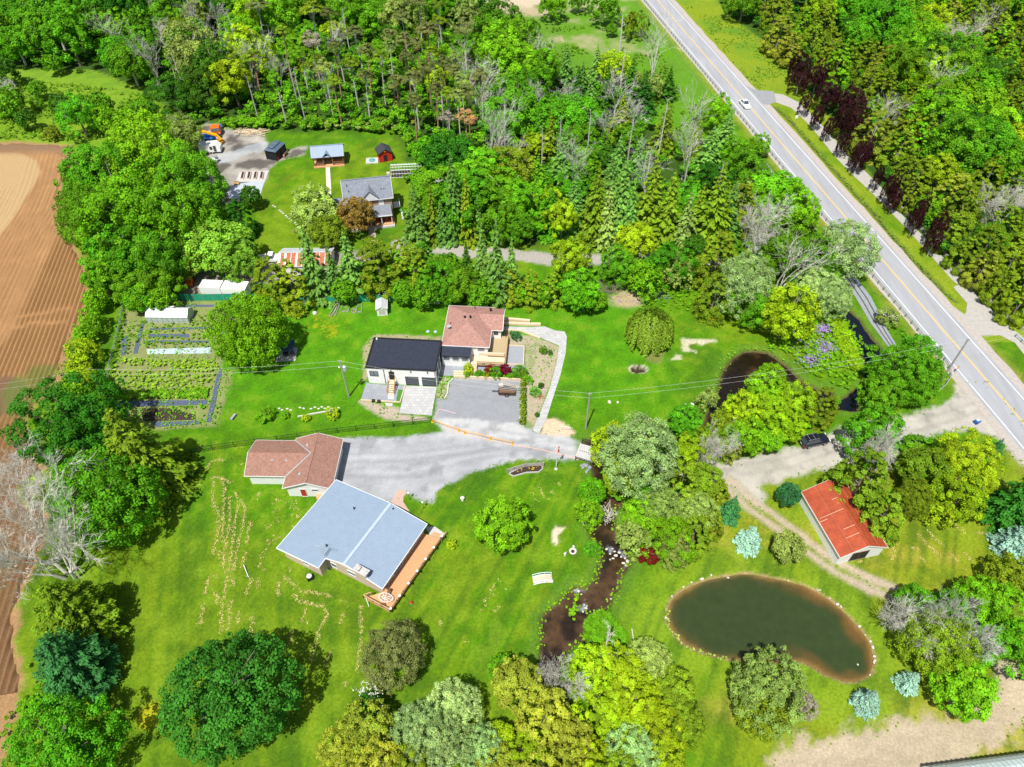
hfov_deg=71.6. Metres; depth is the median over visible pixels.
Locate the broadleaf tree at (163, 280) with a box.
[128,262,187,306]
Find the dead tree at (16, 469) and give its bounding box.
[0,435,57,510]
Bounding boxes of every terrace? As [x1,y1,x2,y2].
[226,182,263,198]
[236,170,268,181]
[440,364,524,375]
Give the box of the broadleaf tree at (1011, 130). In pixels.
[973,115,1016,167]
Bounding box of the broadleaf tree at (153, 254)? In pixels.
[96,223,191,288]
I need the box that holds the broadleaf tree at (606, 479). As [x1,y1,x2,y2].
[603,460,636,495]
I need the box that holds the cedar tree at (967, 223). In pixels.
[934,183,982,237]
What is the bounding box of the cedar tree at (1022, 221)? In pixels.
[1017,212,1023,230]
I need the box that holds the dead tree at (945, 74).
[926,51,971,111]
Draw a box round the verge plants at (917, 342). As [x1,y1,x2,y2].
[895,329,941,369]
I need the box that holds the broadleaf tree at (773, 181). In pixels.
[744,169,807,219]
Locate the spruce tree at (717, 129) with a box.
[716,108,735,145]
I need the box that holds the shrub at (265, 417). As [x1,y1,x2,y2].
[254,405,274,423]
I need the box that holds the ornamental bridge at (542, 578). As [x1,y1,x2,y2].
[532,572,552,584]
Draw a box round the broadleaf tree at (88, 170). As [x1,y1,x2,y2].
[52,139,161,207]
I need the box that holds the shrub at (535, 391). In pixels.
[529,386,540,397]
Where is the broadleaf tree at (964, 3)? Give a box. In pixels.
[935,0,973,7]
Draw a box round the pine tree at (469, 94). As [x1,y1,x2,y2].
[460,83,476,138]
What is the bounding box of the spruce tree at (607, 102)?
[594,61,617,120]
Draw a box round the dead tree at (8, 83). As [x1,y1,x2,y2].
[0,76,14,93]
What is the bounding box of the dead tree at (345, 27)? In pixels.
[341,7,350,46]
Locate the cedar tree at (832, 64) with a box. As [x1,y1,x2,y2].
[811,38,845,80]
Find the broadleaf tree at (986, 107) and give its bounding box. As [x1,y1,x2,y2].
[951,102,997,130]
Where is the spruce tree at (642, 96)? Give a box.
[628,70,658,120]
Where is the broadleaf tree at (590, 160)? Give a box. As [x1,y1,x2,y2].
[569,146,601,173]
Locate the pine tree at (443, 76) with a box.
[432,69,450,126]
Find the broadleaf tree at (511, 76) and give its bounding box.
[494,68,540,107]
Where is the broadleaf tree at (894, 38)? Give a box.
[879,24,921,56]
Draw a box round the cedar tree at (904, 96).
[894,81,924,112]
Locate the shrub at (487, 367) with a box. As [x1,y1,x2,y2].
[484,364,495,374]
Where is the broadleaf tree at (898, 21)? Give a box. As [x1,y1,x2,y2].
[857,0,915,52]
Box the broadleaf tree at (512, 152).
[489,145,539,194]
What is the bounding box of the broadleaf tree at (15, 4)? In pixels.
[0,0,24,31]
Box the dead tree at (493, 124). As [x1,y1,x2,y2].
[477,97,526,156]
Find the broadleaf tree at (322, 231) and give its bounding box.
[306,214,348,248]
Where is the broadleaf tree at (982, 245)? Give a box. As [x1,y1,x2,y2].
[968,220,1011,258]
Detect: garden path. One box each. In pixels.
[326,167,330,193]
[368,229,375,240]
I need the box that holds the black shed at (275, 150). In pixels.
[264,140,286,160]
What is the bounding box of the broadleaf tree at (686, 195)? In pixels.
[662,181,701,219]
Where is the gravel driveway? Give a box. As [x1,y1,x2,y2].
[337,378,1022,502]
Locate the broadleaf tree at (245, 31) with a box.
[223,21,278,83]
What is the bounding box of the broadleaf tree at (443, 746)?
[405,710,474,766]
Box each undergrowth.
[2,0,782,237]
[725,0,1023,303]
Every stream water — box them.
[540,439,627,686]
[602,352,854,450]
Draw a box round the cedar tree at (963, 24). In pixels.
[950,17,971,34]
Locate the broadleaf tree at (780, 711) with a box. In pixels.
[734,688,789,743]
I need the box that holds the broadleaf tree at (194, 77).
[174,61,232,107]
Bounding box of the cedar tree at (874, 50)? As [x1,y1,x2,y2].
[855,41,883,78]
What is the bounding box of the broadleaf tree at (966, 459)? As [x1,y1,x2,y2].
[933,426,1005,497]
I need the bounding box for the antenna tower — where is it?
[313,543,330,570]
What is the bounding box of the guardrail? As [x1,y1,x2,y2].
[644,0,951,389]
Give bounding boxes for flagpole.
[554,446,559,469]
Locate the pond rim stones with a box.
[663,571,876,683]
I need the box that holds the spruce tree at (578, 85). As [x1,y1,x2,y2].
[570,66,585,104]
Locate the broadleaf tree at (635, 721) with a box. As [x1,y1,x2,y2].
[609,711,645,749]
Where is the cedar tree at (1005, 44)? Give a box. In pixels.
[994,20,1023,65]
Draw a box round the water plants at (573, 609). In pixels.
[565,540,597,620]
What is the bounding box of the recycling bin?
[974,418,980,424]
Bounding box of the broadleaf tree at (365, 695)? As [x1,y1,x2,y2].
[358,689,382,716]
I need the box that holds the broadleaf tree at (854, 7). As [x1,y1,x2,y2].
[832,0,877,22]
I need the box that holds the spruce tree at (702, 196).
[688,183,706,232]
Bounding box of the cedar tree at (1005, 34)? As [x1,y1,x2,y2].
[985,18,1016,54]
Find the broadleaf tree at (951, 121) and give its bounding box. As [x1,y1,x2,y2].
[934,113,980,148]
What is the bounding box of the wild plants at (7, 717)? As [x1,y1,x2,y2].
[0,294,94,765]
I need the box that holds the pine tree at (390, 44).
[382,38,398,94]
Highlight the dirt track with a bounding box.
[391,238,1023,766]
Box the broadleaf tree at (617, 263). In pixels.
[598,243,636,286]
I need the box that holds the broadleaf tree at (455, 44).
[440,37,474,57]
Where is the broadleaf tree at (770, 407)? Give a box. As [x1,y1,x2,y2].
[744,392,792,441]
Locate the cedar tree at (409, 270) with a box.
[383,249,412,294]
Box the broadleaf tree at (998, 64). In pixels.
[969,50,1019,96]
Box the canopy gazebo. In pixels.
[277,340,296,358]
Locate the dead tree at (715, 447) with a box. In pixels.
[697,418,743,468]
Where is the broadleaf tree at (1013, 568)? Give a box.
[983,551,1023,600]
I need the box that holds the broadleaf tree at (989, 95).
[967,80,1008,112]
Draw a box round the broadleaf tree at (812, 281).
[792,265,839,302]
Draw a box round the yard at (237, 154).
[178,123,404,293]
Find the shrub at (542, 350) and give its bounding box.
[539,345,547,354]
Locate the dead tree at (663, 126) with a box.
[657,97,668,158]
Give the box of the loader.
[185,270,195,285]
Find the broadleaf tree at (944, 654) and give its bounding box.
[893,608,983,679]
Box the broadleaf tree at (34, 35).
[19,8,73,55]
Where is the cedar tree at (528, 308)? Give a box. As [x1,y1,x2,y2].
[518,269,544,312]
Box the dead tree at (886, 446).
[861,422,911,481]
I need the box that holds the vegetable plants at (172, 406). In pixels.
[164,400,219,423]
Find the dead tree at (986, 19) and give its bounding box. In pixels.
[972,0,1006,30]
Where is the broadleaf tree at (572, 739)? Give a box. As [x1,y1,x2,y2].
[548,712,596,765]
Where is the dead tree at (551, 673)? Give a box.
[535,651,592,700]
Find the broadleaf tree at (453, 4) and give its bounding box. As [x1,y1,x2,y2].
[443,0,456,20]
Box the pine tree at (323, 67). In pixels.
[313,57,332,113]
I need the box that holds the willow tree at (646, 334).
[624,306,675,357]
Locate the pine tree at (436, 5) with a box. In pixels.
[427,0,445,42]
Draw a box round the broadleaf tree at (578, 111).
[549,92,601,132]
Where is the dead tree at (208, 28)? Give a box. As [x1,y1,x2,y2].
[197,12,220,43]
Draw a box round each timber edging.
[360,385,405,402]
[454,375,520,380]
[503,328,540,338]
[504,317,529,321]
[504,321,540,325]
[506,345,524,364]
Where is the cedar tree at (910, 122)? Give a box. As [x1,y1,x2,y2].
[885,113,924,161]
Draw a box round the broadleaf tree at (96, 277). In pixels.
[79,261,123,300]
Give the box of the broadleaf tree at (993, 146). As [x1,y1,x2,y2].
[948,115,1013,182]
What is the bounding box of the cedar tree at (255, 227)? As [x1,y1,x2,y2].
[225,198,261,240]
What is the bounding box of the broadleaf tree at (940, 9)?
[917,3,953,30]
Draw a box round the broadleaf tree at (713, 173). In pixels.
[690,161,736,197]
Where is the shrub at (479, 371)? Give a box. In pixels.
[474,369,482,377]
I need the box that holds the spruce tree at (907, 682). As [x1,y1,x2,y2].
[890,671,919,696]
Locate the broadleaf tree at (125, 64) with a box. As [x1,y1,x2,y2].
[104,38,155,85]
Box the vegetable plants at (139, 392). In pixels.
[111,387,209,398]
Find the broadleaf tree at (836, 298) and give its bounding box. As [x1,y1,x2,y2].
[810,274,853,321]
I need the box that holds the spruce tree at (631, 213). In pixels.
[612,178,640,256]
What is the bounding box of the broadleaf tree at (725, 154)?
[716,134,755,173]
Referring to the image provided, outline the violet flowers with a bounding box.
[794,322,838,370]
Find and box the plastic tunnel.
[922,753,1023,766]
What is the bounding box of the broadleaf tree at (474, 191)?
[430,168,497,229]
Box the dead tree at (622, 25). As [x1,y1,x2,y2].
[618,14,627,51]
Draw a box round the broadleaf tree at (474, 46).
[468,24,496,60]
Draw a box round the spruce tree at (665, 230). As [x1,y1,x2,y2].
[644,169,682,252]
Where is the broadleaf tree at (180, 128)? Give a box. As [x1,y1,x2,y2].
[154,109,204,151]
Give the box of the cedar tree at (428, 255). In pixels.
[407,241,436,287]
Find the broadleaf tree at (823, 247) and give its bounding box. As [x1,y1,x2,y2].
[779,232,842,284]
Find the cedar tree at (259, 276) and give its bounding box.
[251,255,295,316]
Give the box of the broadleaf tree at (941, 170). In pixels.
[920,152,965,195]
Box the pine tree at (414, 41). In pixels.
[406,36,425,92]
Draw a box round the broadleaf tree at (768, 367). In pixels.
[756,362,787,387]
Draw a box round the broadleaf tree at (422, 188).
[415,164,461,212]
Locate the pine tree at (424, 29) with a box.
[414,22,439,62]
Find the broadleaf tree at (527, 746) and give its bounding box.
[504,726,556,766]
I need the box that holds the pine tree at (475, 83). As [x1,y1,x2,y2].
[469,73,479,116]
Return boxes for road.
[646,0,1023,451]
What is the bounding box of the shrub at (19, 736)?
[11,727,34,748]
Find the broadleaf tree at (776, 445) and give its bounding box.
[754,423,785,452]
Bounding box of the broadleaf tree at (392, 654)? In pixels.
[358,618,427,695]
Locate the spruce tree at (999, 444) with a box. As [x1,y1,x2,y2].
[984,439,1003,459]
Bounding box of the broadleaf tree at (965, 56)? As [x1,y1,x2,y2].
[931,49,985,90]
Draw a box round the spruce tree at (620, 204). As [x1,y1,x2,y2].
[600,157,639,250]
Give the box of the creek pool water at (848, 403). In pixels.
[831,306,882,410]
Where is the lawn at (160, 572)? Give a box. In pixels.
[0,0,1023,766]
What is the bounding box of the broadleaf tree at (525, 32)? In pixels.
[487,14,534,66]
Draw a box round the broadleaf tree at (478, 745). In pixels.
[459,722,504,766]
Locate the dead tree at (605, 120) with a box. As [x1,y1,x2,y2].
[588,105,627,142]
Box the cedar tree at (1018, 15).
[1012,9,1023,38]
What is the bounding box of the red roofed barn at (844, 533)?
[799,480,888,563]
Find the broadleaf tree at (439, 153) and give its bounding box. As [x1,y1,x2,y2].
[418,129,474,170]
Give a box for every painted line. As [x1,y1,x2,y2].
[444,426,510,444]
[515,445,578,459]
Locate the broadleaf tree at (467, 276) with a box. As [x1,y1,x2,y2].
[444,264,481,302]
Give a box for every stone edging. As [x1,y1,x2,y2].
[297,410,337,416]
[444,378,452,398]
[507,462,543,473]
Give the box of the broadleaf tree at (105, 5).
[97,0,150,23]
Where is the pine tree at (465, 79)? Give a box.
[453,71,470,130]
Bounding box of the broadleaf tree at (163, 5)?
[153,0,195,16]
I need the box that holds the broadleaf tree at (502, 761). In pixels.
[474,740,522,766]
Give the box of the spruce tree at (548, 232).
[532,188,565,244]
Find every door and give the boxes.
[299,489,307,496]
[378,308,385,315]
[383,154,387,161]
[388,372,394,379]
[405,376,418,384]
[422,377,435,385]
[848,550,869,560]
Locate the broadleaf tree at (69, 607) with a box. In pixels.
[30,578,128,642]
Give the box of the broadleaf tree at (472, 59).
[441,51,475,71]
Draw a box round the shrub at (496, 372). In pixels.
[489,366,501,379]
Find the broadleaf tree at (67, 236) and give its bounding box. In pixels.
[51,181,119,247]
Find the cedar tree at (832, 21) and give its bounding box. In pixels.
[812,0,837,35]
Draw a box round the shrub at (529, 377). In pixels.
[524,375,533,384]
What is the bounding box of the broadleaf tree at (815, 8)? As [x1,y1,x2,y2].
[808,0,851,25]
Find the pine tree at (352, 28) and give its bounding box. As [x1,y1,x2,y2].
[344,25,363,67]
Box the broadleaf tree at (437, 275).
[416,259,458,305]
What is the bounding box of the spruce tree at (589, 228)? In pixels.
[572,162,607,252]
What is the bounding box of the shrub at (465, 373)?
[463,371,472,376]
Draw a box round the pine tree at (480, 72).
[471,67,488,104]
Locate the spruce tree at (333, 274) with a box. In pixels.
[324,243,342,304]
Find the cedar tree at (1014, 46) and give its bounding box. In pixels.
[1005,38,1022,58]
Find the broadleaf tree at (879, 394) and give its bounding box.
[855,370,905,418]
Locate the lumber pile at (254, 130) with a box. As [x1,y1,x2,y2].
[235,126,270,135]
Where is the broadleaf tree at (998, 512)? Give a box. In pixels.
[970,477,1023,535]
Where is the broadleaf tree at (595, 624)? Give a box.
[583,608,627,645]
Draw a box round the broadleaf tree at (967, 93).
[912,73,986,117]
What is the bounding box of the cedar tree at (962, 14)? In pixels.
[954,0,985,32]
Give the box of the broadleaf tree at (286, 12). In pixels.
[260,0,300,33]
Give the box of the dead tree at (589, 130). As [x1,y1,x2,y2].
[585,109,591,146]
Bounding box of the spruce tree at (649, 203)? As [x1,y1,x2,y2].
[634,153,665,244]
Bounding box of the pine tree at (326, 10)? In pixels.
[320,6,338,40]
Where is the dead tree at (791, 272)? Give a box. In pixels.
[780,244,814,289]
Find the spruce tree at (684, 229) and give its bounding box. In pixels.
[673,190,697,258]
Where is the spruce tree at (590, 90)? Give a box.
[582,75,600,121]
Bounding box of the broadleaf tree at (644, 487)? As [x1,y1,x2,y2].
[631,476,664,507]
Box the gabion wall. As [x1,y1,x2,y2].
[842,273,895,346]
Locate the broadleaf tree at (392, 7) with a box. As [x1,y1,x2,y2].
[377,0,428,33]
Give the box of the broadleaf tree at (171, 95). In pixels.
[143,75,199,115]
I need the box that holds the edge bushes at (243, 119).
[219,111,695,284]
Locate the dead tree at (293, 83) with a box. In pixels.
[286,65,298,106]
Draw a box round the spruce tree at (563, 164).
[547,128,574,188]
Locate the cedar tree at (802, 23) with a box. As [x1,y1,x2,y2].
[789,9,812,40]
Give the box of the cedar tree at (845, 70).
[817,43,852,90]
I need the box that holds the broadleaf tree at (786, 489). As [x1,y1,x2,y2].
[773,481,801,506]
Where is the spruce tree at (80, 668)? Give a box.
[32,627,122,709]
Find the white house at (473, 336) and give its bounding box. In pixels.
[365,305,508,393]
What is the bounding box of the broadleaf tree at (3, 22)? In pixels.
[0,10,11,38]
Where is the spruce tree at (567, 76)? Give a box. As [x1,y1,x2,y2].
[554,42,573,90]
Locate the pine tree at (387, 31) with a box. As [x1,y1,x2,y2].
[380,28,397,56]
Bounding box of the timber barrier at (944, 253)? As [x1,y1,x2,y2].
[901,206,1023,330]
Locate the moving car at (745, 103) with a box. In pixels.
[739,99,750,108]
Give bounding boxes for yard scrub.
[192,219,1006,536]
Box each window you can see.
[347,570,355,576]
[369,371,378,375]
[461,357,468,361]
[477,348,484,351]
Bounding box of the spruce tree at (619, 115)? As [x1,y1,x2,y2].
[605,92,632,142]
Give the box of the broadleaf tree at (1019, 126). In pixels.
[1010,121,1023,148]
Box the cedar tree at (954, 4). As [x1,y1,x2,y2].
[939,0,962,21]
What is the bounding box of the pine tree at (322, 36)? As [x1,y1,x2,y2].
[310,32,330,56]
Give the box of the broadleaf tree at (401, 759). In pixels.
[392,740,439,766]
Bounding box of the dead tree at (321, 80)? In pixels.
[304,61,336,102]
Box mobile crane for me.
[200,129,224,143]
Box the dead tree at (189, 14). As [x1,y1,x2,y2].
[173,0,204,22]
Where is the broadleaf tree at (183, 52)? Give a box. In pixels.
[161,15,221,72]
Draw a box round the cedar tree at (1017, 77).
[1006,58,1023,83]
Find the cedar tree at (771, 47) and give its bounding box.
[759,14,794,59]
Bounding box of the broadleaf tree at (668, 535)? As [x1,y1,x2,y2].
[640,515,696,566]
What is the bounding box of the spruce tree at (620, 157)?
[601,135,630,188]
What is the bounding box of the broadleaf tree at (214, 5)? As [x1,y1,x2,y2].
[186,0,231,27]
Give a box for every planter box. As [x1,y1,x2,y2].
[240,171,244,178]
[247,171,251,178]
[253,171,257,178]
[259,171,263,178]
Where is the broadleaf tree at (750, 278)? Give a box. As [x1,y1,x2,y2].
[711,247,775,319]
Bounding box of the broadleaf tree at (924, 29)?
[895,20,938,51]
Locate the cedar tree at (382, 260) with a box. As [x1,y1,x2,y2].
[356,236,386,281]
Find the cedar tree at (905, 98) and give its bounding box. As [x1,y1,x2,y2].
[891,92,916,127]
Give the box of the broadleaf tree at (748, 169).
[719,146,772,190]
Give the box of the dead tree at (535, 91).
[523,78,544,100]
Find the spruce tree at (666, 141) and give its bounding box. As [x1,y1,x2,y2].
[645,101,678,158]
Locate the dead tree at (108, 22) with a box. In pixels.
[86,9,124,36]
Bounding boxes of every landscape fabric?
[116,400,206,406]
[121,336,127,354]
[133,321,144,352]
[143,340,208,342]
[148,334,188,337]
[150,327,206,329]
[152,421,198,426]
[153,305,214,306]
[206,368,221,421]
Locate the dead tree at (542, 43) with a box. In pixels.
[530,31,558,52]
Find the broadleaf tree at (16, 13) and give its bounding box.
[8,0,41,35]
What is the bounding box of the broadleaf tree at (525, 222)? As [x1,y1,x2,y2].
[501,210,535,244]
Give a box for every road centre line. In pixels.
[657,0,1023,423]
[662,5,1021,419]
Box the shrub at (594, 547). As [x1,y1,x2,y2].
[583,541,601,557]
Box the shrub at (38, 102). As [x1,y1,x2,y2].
[28,96,44,110]
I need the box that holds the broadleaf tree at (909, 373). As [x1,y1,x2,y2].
[864,342,948,406]
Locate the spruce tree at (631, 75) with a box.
[615,56,638,118]
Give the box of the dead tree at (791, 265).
[768,229,846,287]
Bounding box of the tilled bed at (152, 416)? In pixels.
[140,408,194,420]
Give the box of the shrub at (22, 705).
[15,694,37,716]
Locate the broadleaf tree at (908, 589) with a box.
[892,582,936,627]
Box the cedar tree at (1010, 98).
[998,92,1017,111]
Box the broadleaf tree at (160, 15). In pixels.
[148,0,191,30]
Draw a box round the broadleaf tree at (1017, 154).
[991,147,1023,197]
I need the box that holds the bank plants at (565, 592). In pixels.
[536,344,784,670]
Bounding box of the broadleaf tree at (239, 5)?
[231,0,280,32]
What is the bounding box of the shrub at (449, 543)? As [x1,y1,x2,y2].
[446,539,457,549]
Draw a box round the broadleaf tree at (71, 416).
[0,369,132,469]
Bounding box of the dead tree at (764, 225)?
[739,190,796,262]
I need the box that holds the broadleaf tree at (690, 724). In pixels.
[663,695,708,753]
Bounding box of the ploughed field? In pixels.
[0,143,85,694]
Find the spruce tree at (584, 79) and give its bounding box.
[572,60,589,94]
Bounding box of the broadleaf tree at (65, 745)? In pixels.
[0,691,135,766]
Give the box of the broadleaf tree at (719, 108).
[690,90,734,132]
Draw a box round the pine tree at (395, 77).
[386,74,404,121]
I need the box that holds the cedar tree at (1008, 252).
[990,237,1023,284]
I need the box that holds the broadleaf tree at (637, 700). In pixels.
[604,670,662,724]
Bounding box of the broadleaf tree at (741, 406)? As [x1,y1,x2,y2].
[721,387,763,429]
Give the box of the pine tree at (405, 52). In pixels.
[398,48,414,93]
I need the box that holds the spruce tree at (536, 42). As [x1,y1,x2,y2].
[534,34,542,49]
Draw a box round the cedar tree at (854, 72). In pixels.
[829,39,862,82]
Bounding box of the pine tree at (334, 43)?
[326,39,343,96]
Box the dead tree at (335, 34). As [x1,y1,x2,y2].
[324,20,344,64]
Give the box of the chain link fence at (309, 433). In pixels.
[182,417,431,455]
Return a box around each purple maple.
[786,49,812,84]
[787,68,811,94]
[797,92,813,115]
[805,59,829,93]
[809,105,825,130]
[813,76,842,110]
[821,117,834,141]
[832,102,855,139]
[835,84,867,119]
[835,132,851,157]
[845,103,872,137]
[847,132,875,170]
[849,145,867,174]
[869,164,884,190]
[879,169,903,206]
[885,187,905,213]
[906,204,925,236]
[908,191,932,229]
[922,229,943,255]
[925,208,951,242]
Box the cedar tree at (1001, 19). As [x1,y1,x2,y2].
[981,0,1010,36]
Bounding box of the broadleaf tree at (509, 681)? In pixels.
[490,654,544,714]
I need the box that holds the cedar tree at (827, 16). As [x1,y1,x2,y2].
[800,5,833,45]
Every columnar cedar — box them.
[519,390,526,400]
[519,397,525,408]
[519,404,526,415]
[519,413,525,424]
[520,376,526,386]
[520,381,526,393]
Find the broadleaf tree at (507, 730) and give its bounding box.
[486,719,515,752]
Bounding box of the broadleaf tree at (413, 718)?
[388,698,445,758]
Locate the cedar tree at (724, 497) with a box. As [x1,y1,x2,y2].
[708,478,730,505]
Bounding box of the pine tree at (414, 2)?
[406,0,425,49]
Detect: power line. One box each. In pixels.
[595,344,963,397]
[596,339,965,392]
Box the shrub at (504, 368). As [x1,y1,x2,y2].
[498,364,511,374]
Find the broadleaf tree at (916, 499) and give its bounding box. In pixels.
[889,479,936,519]
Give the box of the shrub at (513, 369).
[511,364,527,377]
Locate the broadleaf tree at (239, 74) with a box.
[203,53,252,108]
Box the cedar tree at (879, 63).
[861,44,898,92]
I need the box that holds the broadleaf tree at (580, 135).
[562,121,598,148]
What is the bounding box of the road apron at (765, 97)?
[747,86,775,104]
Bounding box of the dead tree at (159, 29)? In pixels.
[149,17,166,47]
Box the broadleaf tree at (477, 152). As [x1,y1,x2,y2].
[462,146,514,177]
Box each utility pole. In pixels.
[338,360,349,396]
[585,393,591,429]
[943,338,969,378]
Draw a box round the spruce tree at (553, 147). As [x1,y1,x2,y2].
[535,113,558,162]
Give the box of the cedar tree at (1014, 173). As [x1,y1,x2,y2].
[984,168,1023,214]
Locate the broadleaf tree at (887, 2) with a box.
[867,0,896,34]
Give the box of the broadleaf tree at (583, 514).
[573,497,604,531]
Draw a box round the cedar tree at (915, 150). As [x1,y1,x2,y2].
[887,147,922,189]
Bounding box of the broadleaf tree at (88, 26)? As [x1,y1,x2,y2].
[64,13,92,43]
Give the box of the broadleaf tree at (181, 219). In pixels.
[115,177,219,251]
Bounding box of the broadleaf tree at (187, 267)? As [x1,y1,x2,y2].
[170,242,207,279]
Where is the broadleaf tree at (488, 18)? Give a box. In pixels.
[467,9,518,55]
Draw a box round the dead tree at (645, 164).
[626,136,672,191]
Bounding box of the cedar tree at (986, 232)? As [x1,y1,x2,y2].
[955,223,1007,277]
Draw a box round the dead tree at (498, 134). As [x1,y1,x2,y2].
[486,130,528,156]
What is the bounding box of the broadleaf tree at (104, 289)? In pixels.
[84,259,118,296]
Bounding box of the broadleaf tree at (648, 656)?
[623,635,673,685]
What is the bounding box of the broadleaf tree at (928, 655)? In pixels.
[915,650,958,693]
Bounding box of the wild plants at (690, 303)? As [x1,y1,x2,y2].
[638,275,759,331]
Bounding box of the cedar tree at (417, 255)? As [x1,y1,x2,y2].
[394,241,431,305]
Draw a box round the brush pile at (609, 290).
[590,277,628,298]
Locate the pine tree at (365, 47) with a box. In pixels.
[357,42,377,95]
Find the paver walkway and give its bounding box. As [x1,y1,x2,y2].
[503,326,566,432]
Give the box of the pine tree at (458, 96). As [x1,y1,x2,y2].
[447,87,464,133]
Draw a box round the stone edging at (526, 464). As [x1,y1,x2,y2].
[507,462,543,473]
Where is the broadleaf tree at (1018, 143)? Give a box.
[983,135,1023,183]
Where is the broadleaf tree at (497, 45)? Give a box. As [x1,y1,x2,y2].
[474,17,520,80]
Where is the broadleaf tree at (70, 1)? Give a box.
[25,0,84,14]
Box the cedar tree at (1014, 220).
[975,204,1022,248]
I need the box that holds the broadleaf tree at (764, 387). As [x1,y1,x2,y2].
[744,370,785,401]
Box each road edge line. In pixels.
[648,1,1023,447]
[671,4,1023,398]
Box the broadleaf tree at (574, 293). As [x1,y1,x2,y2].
[557,266,601,310]
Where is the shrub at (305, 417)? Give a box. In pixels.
[301,414,310,421]
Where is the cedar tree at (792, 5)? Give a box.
[762,0,793,14]
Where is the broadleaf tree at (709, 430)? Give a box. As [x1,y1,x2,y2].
[692,423,727,457]
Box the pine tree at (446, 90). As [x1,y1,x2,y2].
[439,86,454,128]
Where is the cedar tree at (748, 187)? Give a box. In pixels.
[725,183,758,241]
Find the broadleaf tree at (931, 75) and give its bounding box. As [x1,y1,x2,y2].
[898,44,950,88]
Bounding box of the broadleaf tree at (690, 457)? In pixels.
[666,428,721,477]
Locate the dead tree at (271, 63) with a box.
[265,51,291,92]
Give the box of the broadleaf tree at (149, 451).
[100,407,210,525]
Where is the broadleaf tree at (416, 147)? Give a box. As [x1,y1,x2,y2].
[410,135,450,165]
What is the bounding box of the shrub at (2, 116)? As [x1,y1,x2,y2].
[0,105,16,119]
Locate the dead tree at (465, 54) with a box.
[451,37,477,73]
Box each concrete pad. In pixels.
[276,347,297,361]
[506,346,523,363]
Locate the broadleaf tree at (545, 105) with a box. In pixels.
[528,92,575,136]
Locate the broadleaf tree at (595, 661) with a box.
[567,642,615,700]
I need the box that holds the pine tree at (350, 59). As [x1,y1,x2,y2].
[339,54,359,110]
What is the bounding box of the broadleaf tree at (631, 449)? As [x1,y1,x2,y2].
[597,410,679,500]
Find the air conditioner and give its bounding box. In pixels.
[306,573,313,581]
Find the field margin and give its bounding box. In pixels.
[0,140,89,766]
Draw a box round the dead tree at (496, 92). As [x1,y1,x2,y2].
[477,76,507,107]
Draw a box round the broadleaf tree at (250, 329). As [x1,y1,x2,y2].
[202,291,290,370]
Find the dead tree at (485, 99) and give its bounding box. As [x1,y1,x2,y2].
[469,84,502,131]
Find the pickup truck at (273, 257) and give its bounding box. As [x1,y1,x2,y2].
[259,251,277,261]
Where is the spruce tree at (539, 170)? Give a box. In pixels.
[528,155,548,202]
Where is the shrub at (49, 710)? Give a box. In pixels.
[28,705,55,736]
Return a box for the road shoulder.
[641,0,1023,463]
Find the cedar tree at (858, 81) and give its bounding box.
[847,65,883,104]
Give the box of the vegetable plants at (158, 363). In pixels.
[110,357,216,399]
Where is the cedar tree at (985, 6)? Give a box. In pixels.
[958,0,988,24]
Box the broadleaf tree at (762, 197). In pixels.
[738,183,782,226]
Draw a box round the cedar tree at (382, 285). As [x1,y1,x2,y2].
[356,236,404,302]
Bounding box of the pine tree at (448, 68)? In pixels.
[445,62,461,112]
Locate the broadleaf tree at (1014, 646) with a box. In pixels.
[974,614,1023,685]
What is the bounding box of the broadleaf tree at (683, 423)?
[668,403,702,437]
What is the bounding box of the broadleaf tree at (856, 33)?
[841,15,881,47]
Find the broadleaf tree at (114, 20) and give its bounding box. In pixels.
[100,6,131,44]
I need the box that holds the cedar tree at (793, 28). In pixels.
[768,7,800,49]
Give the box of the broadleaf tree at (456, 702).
[424,676,485,737]
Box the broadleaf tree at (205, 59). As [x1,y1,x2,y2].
[189,38,240,98]
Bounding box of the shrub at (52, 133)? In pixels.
[43,124,62,140]
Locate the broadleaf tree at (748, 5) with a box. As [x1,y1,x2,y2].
[722,0,761,21]
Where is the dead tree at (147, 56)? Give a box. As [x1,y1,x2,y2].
[123,30,161,90]
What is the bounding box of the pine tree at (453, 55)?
[447,50,464,93]
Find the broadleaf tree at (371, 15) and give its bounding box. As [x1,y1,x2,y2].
[339,0,388,38]
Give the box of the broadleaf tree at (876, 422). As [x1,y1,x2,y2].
[834,402,905,461]
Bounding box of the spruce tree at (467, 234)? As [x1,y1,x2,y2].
[457,171,478,250]
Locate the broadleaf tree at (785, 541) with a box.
[771,530,807,563]
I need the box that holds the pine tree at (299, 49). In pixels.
[291,45,311,96]
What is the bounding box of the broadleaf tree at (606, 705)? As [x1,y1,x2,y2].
[571,681,628,740]
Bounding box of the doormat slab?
[388,394,393,399]
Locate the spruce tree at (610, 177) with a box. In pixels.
[601,153,620,195]
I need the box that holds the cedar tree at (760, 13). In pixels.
[753,0,774,20]
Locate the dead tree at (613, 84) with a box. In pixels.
[599,64,638,116]
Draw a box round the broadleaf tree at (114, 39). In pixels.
[97,35,138,67]
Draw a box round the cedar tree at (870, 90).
[859,67,898,115]
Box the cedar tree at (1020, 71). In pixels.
[1004,62,1023,98]
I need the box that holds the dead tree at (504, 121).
[503,98,507,153]
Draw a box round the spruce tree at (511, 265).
[504,236,521,298]
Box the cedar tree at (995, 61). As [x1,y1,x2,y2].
[987,55,1002,73]
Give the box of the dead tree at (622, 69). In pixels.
[619,51,628,88]
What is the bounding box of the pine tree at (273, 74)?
[266,68,287,120]
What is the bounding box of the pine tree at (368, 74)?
[355,69,373,119]
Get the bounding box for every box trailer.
[199,279,222,293]
[220,280,250,294]
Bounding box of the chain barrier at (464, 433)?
[431,419,513,444]
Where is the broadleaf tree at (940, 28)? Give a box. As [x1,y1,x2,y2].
[913,18,950,47]

